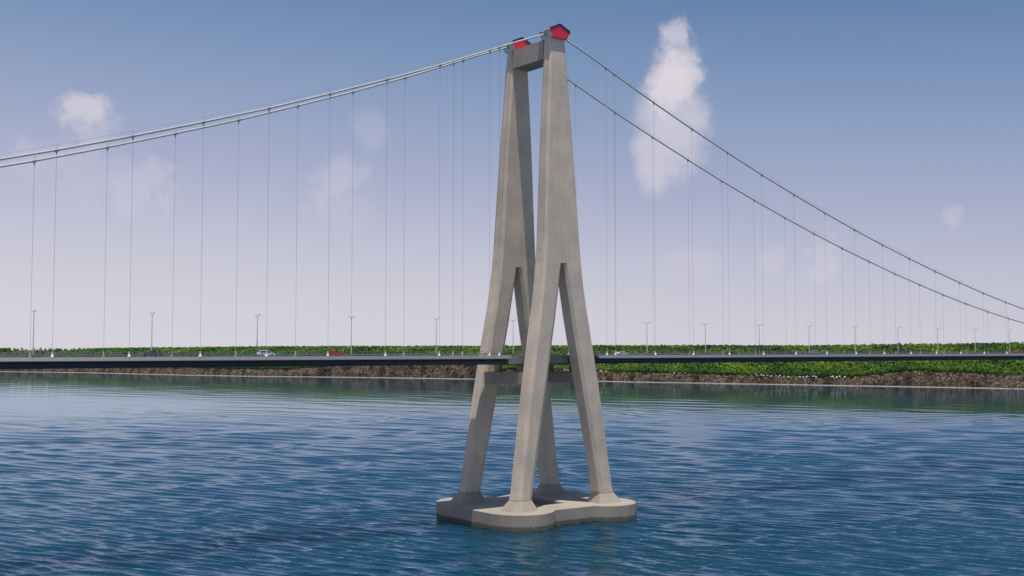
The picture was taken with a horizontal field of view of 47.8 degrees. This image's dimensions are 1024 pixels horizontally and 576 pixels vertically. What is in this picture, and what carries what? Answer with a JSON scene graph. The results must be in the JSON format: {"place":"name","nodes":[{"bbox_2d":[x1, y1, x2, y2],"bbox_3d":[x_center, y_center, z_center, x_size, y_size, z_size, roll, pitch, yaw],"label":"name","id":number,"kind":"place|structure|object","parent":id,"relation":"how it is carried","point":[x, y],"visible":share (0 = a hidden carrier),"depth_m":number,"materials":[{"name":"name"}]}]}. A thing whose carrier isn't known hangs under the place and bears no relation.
{"place":"outdoors","nodes":[
{"label":"outdoors","id":0,"kind":"place"},
{"bbox_2d":[0,372,1023,575],"bbox_3d":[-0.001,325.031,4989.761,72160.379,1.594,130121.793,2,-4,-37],"label":"water","id":1,"kind":"structure","parent":0,"point":[107,474],"depth_m":525.41,"materials":[{"name":"blue liquid"}]},
{"bbox_2d":[436,38,636,531],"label":"bridge tower","id":2,"kind":"structure","parent":1,"relation":"in","point":[550,501],"depth_m":403.02,"materials":[{"name":"concrete"}]},
{"bbox_2d":[501,37,530,52],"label":"saddle housing","id":3,"kind":"object","parent":2,"relation":"on","point":[515,46],"visible":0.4,"depth_m":421.27,"materials":[{"name":"metal"}]},
{"bbox_2d":[0,47,1023,356],"bbox_3d":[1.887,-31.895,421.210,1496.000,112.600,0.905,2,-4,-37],"label":"cable","id":4,"kind":"object","parent":3,"relation":"attached to","point":[298,105],"visible":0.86,"depth_m":403.92,"materials":[{"name":"metal"}]},
{"bbox_2d":[538,23,570,40],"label":"saddle housing","id":5,"kind":"object","parent":2,"relation":"on","point":[560,31],"visible":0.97,"depth_m":404.19,"materials":[{"name":"metal"}]},
{"bbox_2d":[0,34,1023,356],"bbox_3d":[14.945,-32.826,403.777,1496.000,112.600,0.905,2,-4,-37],"label":"cable","id":6,"kind":"object","parent":5,"relation":"attached to","point":[132,136],"visible":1,"depth_m":379.44,"materials":[{"name":"metal"}]},
{"bbox_2d":[0,353,1023,368],"bbox_3d":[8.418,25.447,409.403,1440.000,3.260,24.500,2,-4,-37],"label":"bridge deck","id":7,"kind":"structure","parent":6,"relation":"hanging from","point":[135,362],"depth_m":365.20,"materials":[{"name":"concrete"}]},
{"bbox_2d":[32,310,35,356],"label":"street lamp","id":8,"kind":"object","parent":7,"relation":"on","point":[33,335],"visible":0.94,"depth_m":307.96,"materials":[{"name":"metal"}]},
{"bbox_2d":[141,350,161,356],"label":"car","id":9,"kind":"object","parent":7,"relation":"on","point":[151,352],"visible":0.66,"depth_m":320.81,"materials":[{"name":"blue paint"}]},
{"bbox_2d":[0,354,485,356],"bbox_3d":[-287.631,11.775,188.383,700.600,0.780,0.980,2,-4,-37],"label":"crash barrier","id":10,"kind":"object","parent":7,"relation":"on","point":[108,355],"visible":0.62,"depth_m":336.09,"materials":[{"name":"grey metal"}]},
{"bbox_2d":[15,352,472,356],"bbox_3d":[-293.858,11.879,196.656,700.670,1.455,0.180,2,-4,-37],"label":"railing","id":11,"kind":"object","parent":7,"relation":"on","point":[223,353],"visible":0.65,"depth_m":348.21,"materials":[{"name":"grey metal"}]},
{"bbox_2d":[2,352,498,356],"bbox_3d":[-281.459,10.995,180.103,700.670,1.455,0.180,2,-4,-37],"label":"railing","id":12,"kind":"object","parent":7,"relation":"on","point":[171,355],"visible":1,"depth_m":343.83,"materials":[{"name":"grey metal"}]},
{"bbox_2d":[255,314,259,355],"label":"street lamp","id":13,"kind":"object","parent":7,"relation":"on","point":[257,335],"visible":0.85,"depth_m":346.32,"materials":[{"name":"metal"}]},
{"bbox_2d":[257,350,275,355],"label":"car","id":14,"kind":"object","parent":7,"relation":"on","point":[261,353],"visible":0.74,"depth_m":339.92,"materials":[{"name":"white paint"}]},
{"bbox_2d":[325,350,343,355],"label":"car","id":15,"kind":"object","parent":7,"relation":"on","point":[334,351],"visible":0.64,"depth_m":354.94,"materials":[{"name":"red paint"}]},
{"bbox_2d":[350,316,354,353],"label":"street lamp","id":16,"kind":"object","parent":7,"relation":"on","point":[351,334],"visible":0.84,"depth_m":365.43,"materials":[{"name":"metal"}]},
{"bbox_2d":[433,318,439,353],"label":"street lamp","id":17,"kind":"object","parent":7,"relation":"on","point":[436,334],"visible":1,"depth_m":384.60,"materials":[{"name":"metal"}]},
{"bbox_2d":[476,351,560,355],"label":"railing","id":18,"kind":"object","parent":7,"relation":"on","point":[517,351],"visible":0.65,"depth_m":414.70,"materials":[{"name":"grey metal"}]},
{"bbox_2d":[702,323,708,354],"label":"street lamp","id":19,"kind":"object","parent":7,"relation":"on","point":[705,336],"visible":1,"depth_m":461.14,"materials":[{"name":"metal"}]},
{"bbox_2d":[559,351,1021,354],"bbox_3d":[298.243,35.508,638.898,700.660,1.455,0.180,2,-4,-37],"label":"railing","id":20,"kind":"object","parent":7,"relation":"on","point":[736,351],"visible":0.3,"depth_m":474.45,"materials":[{"name":"grey metal"}]},
{"bbox_2d":[593,352,1023,354],"bbox_3d":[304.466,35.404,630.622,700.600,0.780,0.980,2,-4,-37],"label":"crash barrier","id":21,"kind":"object","parent":7,"relation":"on","point":[799,353],"visible":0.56,"depth_m":482.71,"materials":[{"name":"grey metal"}]},
{"bbox_2d":[596,351,1022,355],"bbox_3d":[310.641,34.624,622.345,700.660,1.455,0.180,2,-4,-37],"label":"railing","id":22,"kind":"object","parent":7,"relation":"on","point":[787,352],"visible":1,"depth_m":450.17,"materials":[{"name":"grey metal"}]},
{"bbox_2d":[0,350,1023,388],"bbox_3d":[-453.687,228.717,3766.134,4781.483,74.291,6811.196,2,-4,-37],"label":"terrain","id":23,"kind":"structure","parent":0,"point":[935,378],"depth_m":2089.87,"materials":[{"name":"green plant"}]},
{"bbox_2d":[0,341,1023,376],"bbox_3d":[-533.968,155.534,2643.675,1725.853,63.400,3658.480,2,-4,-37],"label":"forest","id":24,"kind":"object","parent":23,"relation":"on","point":[823,369],"visible":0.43,"depth_m":2104.60,"materials":[{"name":"green plant"}]},
{"bbox_2d":[0,0,1023,349],"label":"sky","id":25,"kind":"structure","parent":0,"point":[901,120],"materials":[{"name":"blue"}]}
]}

